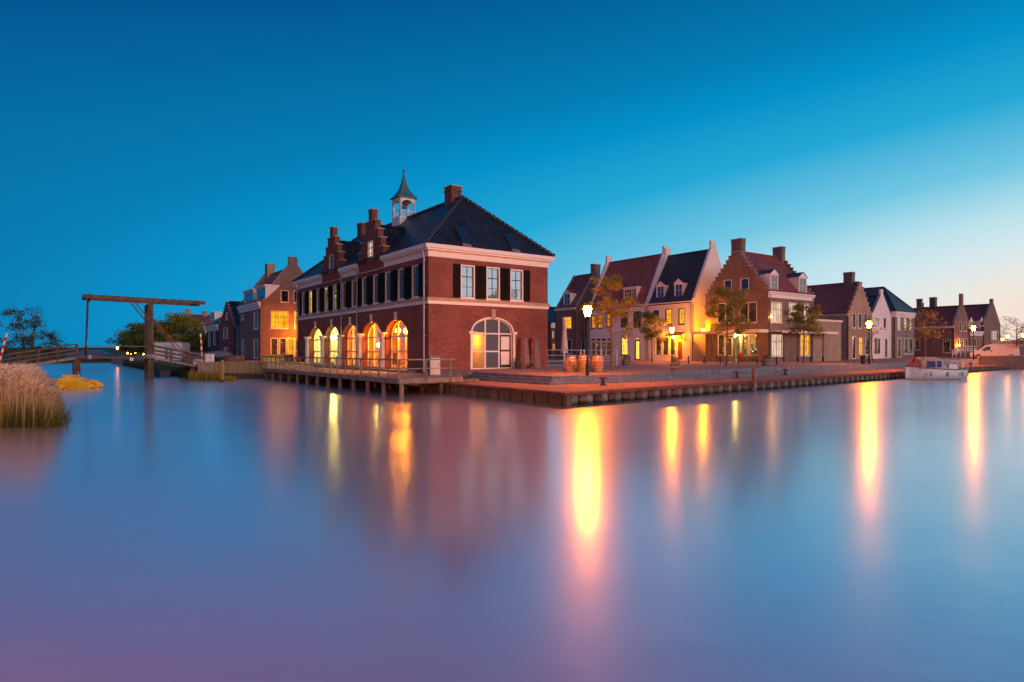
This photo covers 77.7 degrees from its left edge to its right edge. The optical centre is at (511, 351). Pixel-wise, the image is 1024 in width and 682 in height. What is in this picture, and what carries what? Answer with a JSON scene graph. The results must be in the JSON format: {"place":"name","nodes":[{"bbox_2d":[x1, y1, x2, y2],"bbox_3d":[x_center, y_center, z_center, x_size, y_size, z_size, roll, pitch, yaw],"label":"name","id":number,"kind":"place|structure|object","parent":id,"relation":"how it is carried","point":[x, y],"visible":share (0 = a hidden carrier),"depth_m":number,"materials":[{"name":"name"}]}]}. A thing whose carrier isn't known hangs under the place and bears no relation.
{"place":"outdoors","nodes":[
{"label":"outdoors","id":0,"kind":"place"},
{"bbox_2d":[6,356,110,363],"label":"bank edge","id":1,"kind":"object","parent":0,"point":[84,360],"visible":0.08,"depth_m":125.11,"materials":[{"name":"soil"}]},
{"bbox_2d":[1,354,143,365],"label":"bank","id":2,"kind":"structure","parent":0,"point":[5,361],"depth_m":144.18,"materials":[{"name":"green plant"}]},
{"bbox_2d":[0,337,23,361],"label":"shore tree","id":3,"kind":"object","parent":2,"relation":"on","point":[6,347],"visible":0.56,"depth_m":60.79,"materials":[{"name":"green plant"}]},
{"bbox_2d":[0,306,60,363],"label":"shore tree","id":4,"kind":"object","parent":2,"relation":"on","point":[24,341],"visible":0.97,"depth_m":61.79,"materials":[{"name":"green plant"}]},
{"bbox_2d":[37,331,68,363],"bbox_3d":[-46.408,-0.441,64.159,3.370,3.302,3.090,0,0,28],"label":"shore tree","id":5,"kind":"object","parent":2,"relation":"on","point":[54,339],"visible":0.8,"depth_m":63.95,"materials":[{"name":"green plant"}]},
{"bbox_2d":[64,350,112,359],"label":"parked car","id":6,"kind":"object","parent":2,"relation":"on","point":[95,353],"visible":0.34,"depth_m":95.26,"materials":[{"name":"paint"}]},
{"bbox_2d":[4,347,141,353],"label":"dike","id":7,"kind":"structure","parent":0,"point":[112,350],"depth_m":273.74,"materials":[{"name":"green plant"}]},
{"bbox_2d":[188,370,235,380],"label":"bank grass","id":8,"kind":"structure","parent":0,"point":[209,376],"depth_m":48.49,"materials":[{"name":"green plant"}]},
{"bbox_2d":[223,355,243,361],"bbox_3d":[-24.741,0.630,56.500,1.683,0.740,1.700,0,0,0],"label":"round planter","id":9,"kind":"object","parent":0,"point":[233,358],"visible":0.89,"depth_m":55.83,"materials":[{"name":"brick"}]},
{"bbox_2d":[224,375,264,378],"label":"bank","id":10,"kind":"structure","parent":0,"point":[249,376],"depth_m":52.33,"materials":[{"name":"soil"}]},
{"bbox_2d":[0,362,1023,681],"bbox_3d":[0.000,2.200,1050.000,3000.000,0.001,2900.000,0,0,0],"label":"water","id":11,"kind":"structure","parent":0,"point":[172,528],"depth_m":7.62,"materials":[{"name":"blue liquid"}]},
{"bbox_2d":[0,361,76,427],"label":"reeds","id":12,"kind":"object","parent":11,"relation":"on","point":[29,398],"visible":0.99,"depth_m":18.59,"materials":[{"name":"beige plant"}]},
{"bbox_2d":[57,372,103,388],"bbox_3d":[-26.333,1.752,38.500,2.500,1.097,1.600,0,0,-7],"label":"boat","id":13,"kind":"object","parent":11,"relation":"on","point":[71,381],"visible":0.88,"depth_m":37.94,"materials":[{"name":"yellow plastic"}]},
{"bbox_2d":[121,359,189,377],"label":"bank reeds","id":14,"kind":"object","parent":11,"relation":"in","point":[180,371],"visible":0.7,"depth_m":62.48,"materials":[{"name":"green plant"}]},
{"bbox_2d":[154,368,172,376],"bbox_3d":[-31.916,1.850,57.881,1.600,0.700,5.300,0,0,-36],"label":"rowing boat","id":15,"kind":"object","parent":11,"relation":"on","point":[159,372],"visible":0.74,"depth_m":55.82,"materials":[{"name":"blue wood"}]},
{"bbox_2d":[197,362,265,374],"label":"plank wall","id":16,"kind":"structure","parent":11,"relation":"in","point":[242,367],"depth_m":52.73,"materials":[{"name":"brown wood"}]},
{"bbox_2d":[262,356,478,395],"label":"timber deck","id":17,"kind":"structure","parent":11,"relation":"in","point":[403,380],"depth_m":37.14,"materials":[{"name":"brown wood"}]},
{"bbox_2d":[428,355,440,375],"bbox_3d":[-4.337,0.775,35.598,0.680,1.150,0.515,0,0,-17],"label":"utility cabinet","id":18,"kind":"object","parent":17,"relation":"on","point":[434,364],"visible":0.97,"depth_m":35.37,"materials":[{"name":"grey metal"}]},
{"bbox_2d":[427,383,573,406],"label":"quay wall","id":19,"kind":"structure","parent":11,"relation":"in","point":[557,398],"depth_m":28.84,"materials":[{"name":"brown wood"}]},
{"bbox_2d":[567,365,1010,405],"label":"quay wall","id":20,"kind":"structure","parent":11,"relation":"in","point":[586,397],"depth_m":33.48,"materials":[{"name":"wood"}]},
{"bbox_2d":[902,357,967,379],"bbox_3d":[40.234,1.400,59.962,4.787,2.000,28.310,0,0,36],"label":"motor boat","id":21,"kind":"object","parent":11,"relation":"on","point":[925,368],"visible":0.98,"depth_m":49.41,"materials":[{"name":"white plastic"}]},
{"bbox_2d":[979,355,1023,368],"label":"concrete wall","id":22,"kind":"structure","parent":11,"relation":"in","point":[1015,361],"depth_m":80.00,"materials":[{"name":"concrete"}]},
{"bbox_2d":[0,0,1023,346],"label":"sky","id":23,"kind":"structure","parent":0,"point":[163,149],"materials":[{"name":"blue"}]},
{"bbox_2d":[111,359,979,384],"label":"plaza edge","id":24,"kind":"object","parent":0,"point":[466,374],"visible":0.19,"depth_m":54.67,"materials":[{"name":"concrete"}]},
{"bbox_2d":[118,356,978,375],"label":"plaza","id":25,"kind":"structure","parent":0,"point":[640,366],"depth_m":50.88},
{"bbox_2d":[0,294,204,378],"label":"drawbridge","id":26,"kind":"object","parent":25,"relation":"on","point":[150,354],"visible":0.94,"depth_m":50.87,"materials":[{"name":"brown wood"}]},
{"bbox_2d":[105,328,143,356],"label":"willow tree","id":27,"kind":"object","parent":25,"relation":"on","point":[118,341],"visible":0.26,"depth_m":118.53,"materials":[{"name":"green plant"}]},
{"bbox_2d":[122,321,160,351],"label":"willow tree","id":28,"kind":"object","parent":25,"relation":"on","point":[132,340],"visible":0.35,"depth_m":110.15,"materials":[{"name":"green plant"}]},
{"bbox_2d":[136,317,192,351],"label":"willow tree","id":29,"kind":"object","parent":25,"relation":"on","point":[159,337],"visible":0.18,"depth_m":106.04,"materials":[{"name":"green plant"}]},
{"bbox_2d":[154,342,190,360],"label":"site cabin","id":30,"kind":"object","parent":25,"relation":"on","point":[184,346],"visible":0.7,"depth_m":72.81,"materials":[{"name":"metal"}]},
{"bbox_2d":[156,311,205,351],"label":"willow tree","id":31,"kind":"object","parent":25,"relation":"on","point":[182,320],"visible":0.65,"depth_m":103.80,"materials":[{"name":"green plant"}]},
{"bbox_2d":[177,330,206,351],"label":"willow tree","id":32,"kind":"object","parent":25,"relation":"on","point":[194,338],"visible":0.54,"depth_m":98.83,"materials":[{"name":"green plant"}]},
{"bbox_2d":[180,309,217,336],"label":"distant house","id":33,"kind":"structure","parent":25,"relation":"on","point":[204,317],"depth_m":155.82,"materials":[{"name":"red brick"}]},
{"bbox_2d":[205,312,222,351],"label":"dark house","id":34,"kind":"structure","parent":25,"relation":"on","point":[212,337],"depth_m":96.44,"materials":[{"name":"blue brick"}]},
{"bbox_2d":[206,351,232,361],"bbox_3d":[-26.811,0.425,58.000,2.607,1.050,1.493,0,0,0],"label":"covered boat","id":35,"kind":"object","parent":25,"relation":"on","point":[218,356],"visible":0.36,"depth_m":57.64,"materials":[{"name":"fabric"}]},
{"bbox_2d":[219,301,240,354],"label":"stepped gable house","id":36,"kind":"structure","parent":25,"relation":"on","point":[229,320],"depth_m":82.94,"materials":[{"name":"brick"}]},
{"bbox_2d":[237,256,302,360],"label":"brick house","id":37,"kind":"structure","parent":25,"relation":"on","point":[266,307],"depth_m":69.67,"materials":[{"name":"brick"}]},
{"bbox_2d":[270,338,277,354],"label":"window","id":38,"kind":"structure","parent":37,"relation":"in","point":[273,341],"depth_m":68.88,"materials":[{"name":"white paint"}]},
{"bbox_2d":[270,311,287,328],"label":"window","id":39,"kind":"structure","parent":37,"relation":"in","point":[279,319],"depth_m":69.18,"materials":[{"name":"yellow glass"}]},
{"bbox_2d":[279,338,286,354],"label":"window","id":40,"kind":"structure","parent":37,"relation":"in","point":[282,341],"depth_m":69.44,"materials":[{"name":"glass"}]},
{"bbox_2d":[280,290,288,302],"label":"window","id":41,"kind":"structure","parent":37,"relation":"in","point":[284,293],"depth_m":69.56,"materials":[{"name":"black glass"}]},
{"bbox_2d":[287,338,294,358],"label":"door","id":42,"kind":"structure","parent":37,"relation":"in","point":[290,341],"depth_m":70.00,"materials":[{"name":"white paint"}]},
{"bbox_2d":[262,354,293,369],"bbox_3d":[-21.007,0.880,57.362,0.130,1.240,8.815,0,0,-3],"label":"plank screen","id":43,"kind":"object","parent":25,"relation":"on","point":[282,359],"visible":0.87,"depth_m":56.92,"materials":[{"name":"brown wood"}]},
{"bbox_2d":[292,184,555,372],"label":"brick building","id":44,"kind":"structure","parent":25,"relation":"on","point":[462,280],"depth_m":44.26,"materials":[{"name":"red brick"}]},
{"bbox_2d":[332,284,337,310],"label":"window","id":45,"kind":"structure","parent":44,"relation":"in","point":[334,286],"depth_m":53.67,"materials":[{"name":"glass"}]},
{"bbox_2d":[342,282,346,308],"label":"window","id":46,"kind":"structure","parent":44,"relation":"in","point":[343,284],"depth_m":51.98,"materials":[{"name":"white paint"}]},
{"bbox_2d":[347,325,355,365],"bbox_3d":[-12.516,-0.500,50.933,0.110,3.440,3.500,0,0,-36],"label":"arched window","id":47,"kind":"structure","parent":44,"relation":"in","point":[352,326],"depth_m":51.51,"materials":[{"name":"yellow glass"}]},
{"bbox_2d":[351,280,355,307],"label":"window","id":48,"kind":"structure","parent":44,"relation":"in","point":[353,281],"depth_m":50.23,"materials":[{"name":"white paint"}]},
{"bbox_2d":[362,277,367,305],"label":"window","id":49,"kind":"structure","parent":44,"relation":"in","point":[364,280],"depth_m":48.59,"materials":[{"name":"white paint"}]},
{"bbox_2d":[368,323,380,366],"bbox_3d":[-10.078,-0.500,47.513,0.160,3.440,3.500,0,0,-36],"label":"arched window","id":50,"kind":"structure","parent":44,"relation":"in","point":[373,325],"depth_m":47.97,"materials":[{"name":"yellow glass"}]},
{"bbox_2d":[372,274,378,304],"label":"window","id":51,"kind":"structure","parent":44,"relation":"in","point":[375,277],"depth_m":46.92,"materials":[{"name":"glass"}]},
{"bbox_2d":[384,271,391,302],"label":"window","id":52,"kind":"structure","parent":44,"relation":"in","point":[387,274],"depth_m":45.21,"materials":[{"name":"white paint"}]},
{"bbox_2d":[391,320,406,369],"bbox_3d":[-7.632,-0.500,44.099,0.110,3.440,3.500,0,0,-36],"label":"arched window","id":53,"kind":"structure","parent":44,"relation":"in","point":[397,323],"depth_m":44.54,"materials":[{"name":"yellow glass"}]},
{"bbox_2d":[397,268,404,300],"bbox_3d":[-7.498,-4.555,43.160,0.694,2.170,0.989,0,0,-5],"label":"window","id":54,"kind":"structure","parent":44,"relation":"in","point":[400,271],"depth_m":43.37,"materials":[{"name":"white paint"}]},
{"bbox_2d":[390,169,417,225],"bbox_3d":[-9.135,-13.165,53.692,1.760,5.730,1.760,0,0,-36],"label":"bell turret","id":55,"kind":"object","parent":44,"relation":"on","point":[405,196],"visible":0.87,"depth_m":53.40,"materials":[{"name":"white paint"}]},
{"bbox_2d":[411,265,418,298],"bbox_3d":[-6.277,-4.555,41.451,0.694,2.170,0.990,0,0,-5],"label":"window","id":56,"kind":"structure","parent":44,"relation":"in","point":[414,268],"depth_m":41.68,"materials":[{"name":"glass"}]},
{"bbox_2d":[460,264,475,299],"bbox_3d":[-2.897,-4.550,41.691,1.093,2.262,0.748,0,0,-5],"label":"window","id":57,"kind":"structure","parent":44,"relation":"in","point":[467,271],"depth_m":41.79,"materials":[{"name":"glass"}]},
{"bbox_2d":[473,318,511,368],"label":"arched window","id":58,"kind":"structure","parent":44,"relation":"in","point":[491,351],"depth_m":42.99,"materials":[{"name":"glass"}]},
{"bbox_2d":[485,267,500,300],"bbox_3d":[-1.276,-4.565,42.849,1.100,2.265,0.753,0,0,-5],"label":"window","id":59,"kind":"structure","parent":44,"relation":"in","point":[492,273],"depth_m":42.89,"materials":[{"name":"white glass"}]},
{"bbox_2d":[500,335,510,367],"bbox_3d":[-0.457,-0.040,43.540,0.943,2.240,0.110,0,0,-36],"label":"door","id":60,"kind":"structure","parent":44,"relation":"in","point":[505,340],"depth_m":43.58,"materials":[{"name":"paint"}]},
{"bbox_2d":[510,269,523,301],"bbox_3d":[0.323,-4.563,43.991,1.111,2.248,0.761,0,0,-5],"label":"window","id":61,"kind":"structure","parent":44,"relation":"in","point":[516,276],"depth_m":44.09,"materials":[{"name":"white glass"}]},
{"bbox_2d":[518,338,529,367],"bbox_3d":[0.817,0.093,43.897,0.858,2.078,0.450,0,0,-36],"label":"perforated block","id":62,"kind":"object","parent":25,"relation":"on","point":[523,351],"depth_m":43.75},
{"bbox_2d":[529,338,540,367],"bbox_3d":[1.566,0.092,44.432,0.879,2.064,0.450,0,0,-36],"label":"perforated block","id":63,"kind":"object","parent":25,"relation":"on","point":[534,353],"depth_m":44.29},
{"bbox_2d":[548,306,554,357],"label":"distant house","id":64,"kind":"structure","parent":25,"relation":"on","point":[551,328],"depth_m":112.46,"materials":[{"name":"brick"}]},
{"bbox_2d":[561,318,567,353],"bbox_3d":[4.086,-0.775,49.500,0.700,3.750,0.700,0,0,-34],"label":"closed parasol","id":65,"kind":"object","parent":25,"relation":"on","point":[564,344],"visible":0.72,"depth_m":49.34,"materials":[{"name":"beige fabric"}]},
{"bbox_2d":[564,356,576,371],"bbox_3d":[3.550,0.722,38.600,0.761,0.965,0.769,0,0,0],"label":"wooden barrel","id":66,"kind":"object","parent":25,"relation":"on","point":[568,366],"visible":0.89,"depth_m":38.29,"materials":[{"name":"brown wood"}]},
{"bbox_2d":[554,264,600,358],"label":"brick house","id":67,"kind":"structure","parent":25,"relation":"on","point":[577,294],"depth_m":97.10,"materials":[{"name":"brick"}]},
{"bbox_2d":[548,350,616,365],"bbox_3d":[5.470,0.470,48.675,7.193,1.260,0.099,0,0,-36],"label":"tube fence","id":68,"kind":"object","parent":25,"relation":"on","point":[563,355],"visible":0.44,"depth_m":48.17,"materials":[{"name":"metal"}]},
{"bbox_2d":[577,355,589,370],"bbox_3d":[4.407,0.694,39.200,0.839,1.005,0.847,0,0,0],"label":"wooden barrel","id":69,"kind":"object","parent":25,"relation":"on","point":[582,365],"visible":0.69,"depth_m":38.85,"materials":[{"name":"brown wood"}]},
{"bbox_2d":[591,355,603,371],"bbox_3d":[5.216,0.710,38.800,0.800,0.985,0.808,0,0,0],"label":"wooden barrel","id":70,"kind":"object","parent":25,"relation":"on","point":[599,366],"visible":0.87,"depth_m":38.47,"materials":[{"name":"brown wood"}]},
{"bbox_2d":[581,274,639,369],"bbox_3d":[6.405,-1.981,40.353,3.718,6.341,3.339,0,0,45],"label":"plaza tree","id":71,"kind":"object","parent":25,"relation":"on","point":[614,285],"visible":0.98,"depth_m":40.38,"materials":[{"name":"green plant"}]},
{"bbox_2d":[589,246,668,359],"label":"white house","id":72,"kind":"structure","parent":25,"relation":"on","point":[638,274],"depth_m":88.28,"materials":[{"name":"paint"}]},
{"bbox_2d":[620,337,627,355],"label":"window","id":73,"kind":"structure","parent":72,"relation":"in","point":[624,343],"depth_m":87.33,"materials":[{"name":"glass"}]},
{"bbox_2d":[636,310,669,361],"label":"plaza tree","id":74,"kind":"object","parent":25,"relation":"on","point":[651,335],"visible":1,"depth_m":65.67,"materials":[{"name":"green plant"}]},
{"bbox_2d":[646,240,721,360],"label":"white house","id":75,"kind":"structure","parent":25,"relation":"on","point":[683,282],"depth_m":80.16,"materials":[{"name":"beige paint"}]},
{"bbox_2d":[655,337,661,355],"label":"window","id":76,"kind":"structure","parent":75,"relation":"in","point":[658,345],"depth_m":82.38,"materials":[{"name":"black glass"}]},
{"bbox_2d":[662,337,668,355],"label":"window","id":77,"kind":"structure","parent":75,"relation":"in","point":[665,344],"depth_m":81.44,"materials":[{"name":"white paint"}]},
{"bbox_2d":[677,341,682,359],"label":"door","id":78,"kind":"structure","parent":75,"relation":"in","point":[679,348],"depth_m":79.48,"materials":[{"name":"red paint"}]},
{"bbox_2d":[678,308,684,324],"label":"window","id":79,"kind":"structure","parent":75,"relation":"in","point":[681,311],"depth_m":79.34,"materials":[{"name":"glass"}]},
{"bbox_2d":[704,284,752,365],"bbox_3d":[16.499,-2.000,48.225,3.981,6.220,3.678,0,0,0],"label":"plaza tree","id":80,"kind":"object","parent":25,"relation":"on","point":[720,292],"visible":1,"depth_m":48.19,"materials":[{"name":"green plant"}]},
{"bbox_2d":[690,329,767,361],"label":"canopy","id":81,"kind":"object","parent":25,"relation":"on","point":[756,331],"visible":0.88,"depth_m":69.93,"materials":[{"name":"beige paint"}]},
{"bbox_2d":[705,238,815,361],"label":"stepped gable house","id":82,"kind":"structure","parent":25,"relation":"on","point":[776,284],"depth_m":71.11,"materials":[{"name":"brown brick"}]},
{"bbox_2d":[718,334,724,355],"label":"window","id":83,"kind":"structure","parent":82,"relation":"in","point":[721,337],"depth_m":73.22,"materials":[{"name":"glass"}]},
{"bbox_2d":[717,303,733,323],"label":"window","id":84,"kind":"structure","parent":82,"relation":"in","point":[721,304],"depth_m":73.09,"materials":[{"name":"white paint"}]},
{"bbox_2d":[734,334,740,359],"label":"door","id":85,"kind":"structure","parent":82,"relation":"in","point":[737,340],"depth_m":71.49,"materials":[{"name":"white paint"}]},
{"bbox_2d":[740,278,748,292],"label":"window","id":86,"kind":"structure","parent":82,"relation":"in","point":[744,282],"depth_m":70.76,"materials":[{"name":"blue glass"}]},
{"bbox_2d":[741,334,748,355],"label":"window","id":87,"kind":"structure","parent":82,"relation":"in","point":[744,338],"depth_m":70.65,"materials":[{"name":"yellow glass"}]},
{"bbox_2d":[739,302,756,323],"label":"window","id":88,"kind":"structure","parent":82,"relation":"in","point":[750,310],"depth_m":70.14,"materials":[{"name":"black glass"}]},
{"bbox_2d":[749,334,755,355],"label":"window","id":89,"kind":"structure","parent":82,"relation":"in","point":[752,337],"depth_m":69.95,"materials":[{"name":"yellow glass"}]},
{"bbox_2d":[771,302,781,322],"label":"window","id":90,"kind":"structure","parent":82,"relation":"in","point":[776,307],"depth_m":69.29,"materials":[{"name":"white glass"}]},
{"bbox_2d":[771,334,782,356],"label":"window","id":91,"kind":"structure","parent":82,"relation":"in","point":[776,339],"depth_m":69.30,"materials":[{"name":"white glass"}]},
{"bbox_2d":[800,334,809,355],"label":"window","id":92,"kind":"structure","parent":82,"relation":"in","point":[807,339],"depth_m":72.77,"materials":[{"name":"yellow glass"}]},
{"bbox_2d":[769,330,837,361],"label":"canopy","id":93,"kind":"object","parent":25,"relation":"on","point":[827,332],"visible":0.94,"depth_m":70.44,"materials":[{"name":"beige paint"}]},
{"bbox_2d":[783,303,826,363],"bbox_3d":[26.149,-1.671,56.918,3.767,5.547,3.839,0,0,0],"label":"plaza tree","id":94,"kind":"object","parent":25,"relation":"on","point":[808,326],"visible":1,"depth_m":56.58,"materials":[{"name":"green plant"}]},
{"bbox_2d":[814,319,842,360],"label":"brick annex","id":95,"kind":"object","parent":25,"relation":"on","point":[832,347],"visible":0.2,"depth_m":75.62,"materials":[{"name":"beige paint"}]},
{"bbox_2d":[808,272,871,359],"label":"stepped gable house","id":96,"kind":"structure","parent":25,"relation":"on","point":[846,302],"depth_m":90.12,"materials":[{"name":"beige brick"}]},
{"bbox_2d":[862,316,885,361],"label":"plaza tree","id":97,"kind":"object","parent":25,"relation":"on","point":[872,334],"visible":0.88,"depth_m":66.00,"materials":[{"name":"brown plant"}]},
{"bbox_2d":[866,289,890,358],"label":"white house","id":98,"kind":"structure","parent":25,"relation":"on","point":[880,311],"depth_m":93.64,"materials":[{"name":"paint"}]},
{"bbox_2d":[864,286,917,357],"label":"house","id":99,"kind":"structure","parent":25,"relation":"on","point":[902,346],"depth_m":96.92,"materials":[{"name":"white paint"}]},
{"bbox_2d":[900,309,946,356],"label":"plaza tree","id":100,"kind":"object","parent":25,"relation":"on","point":[923,325],"visible":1,"depth_m":84.03,"materials":[{"name":"brown plant"}]},
{"bbox_2d":[913,294,968,356],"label":"long brick house","id":101,"kind":"structure","parent":25,"relation":"on","point":[954,333],"depth_m":102.23,"materials":[{"name":"brick"}]},
{"bbox_2d":[943,339,950,352],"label":"window","id":102,"kind":"structure","parent":101,"relation":"in","point":[946,342],"depth_m":100.82,"materials":[{"name":"black glass"}]},
{"bbox_2d":[923,297,1000,347],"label":"brick house","id":103,"kind":"structure","parent":25,"relation":"on","point":[990,323],"depth_m":108.41,"materials":[{"name":"brick"}]},
{"bbox_2d":[952,346,976,356],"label":"stair railing","id":104,"kind":"object","parent":25,"relation":"on","point":[965,350],"visible":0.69,"depth_m":92.15,"materials":[{"name":"white metal"}]},
{"bbox_2d":[967,316,983,354],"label":"brick house","id":105,"kind":"structure","parent":25,"relation":"on","point":[976,321],"depth_m":104.60,"materials":[{"name":"brick"}]},
{"bbox_2d":[969,344,1019,357],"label":"parked van","id":106,"kind":"object","parent":25,"relation":"on","point":[994,349],"visible":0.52,"depth_m":85.10,"materials":[{"name":"paint"}]},
{"bbox_2d":[995,316,1023,347],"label":"bare tree","id":107,"kind":"object","parent":25,"relation":"on","point":[1004,332],"visible":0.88,"depth_m":83.99,"materials":[{"name":"brown plant"}]},
{"bbox_2d":[461,365,992,391],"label":"promenade","id":108,"kind":"structure","parent":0,"point":[572,387],"depth_m":33.05,"materials":[{"name":"brown wood"}]},
{"bbox_2d":[463,359,964,384],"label":"stone steps","id":109,"kind":"structure","parent":108,"relation":"on","point":[621,378],"depth_m":37.87,"materials":[{"name":"stone"}]},
{"bbox_2d":[583,301,591,374],"bbox_3d":[4.012,-0.705,33.800,0.439,3.950,0.462,0,0,0],"label":"street lamp","id":110,"kind":"object","parent":109,"relation":"on","point":[587,308],"visible":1,"depth_m":33.71,"materials":[{"name":"black metal"}]},
{"bbox_2d":[866,320,871,363],"bbox_3d":[31.434,-0.910,56.000,0.439,4.020,0.462,0,0,0],"label":"street lamp","id":111,"kind":"object","parent":108,"relation":"on","point":[868,322],"visible":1,"depth_m":55.96,"materials":[{"name":"black metal"}]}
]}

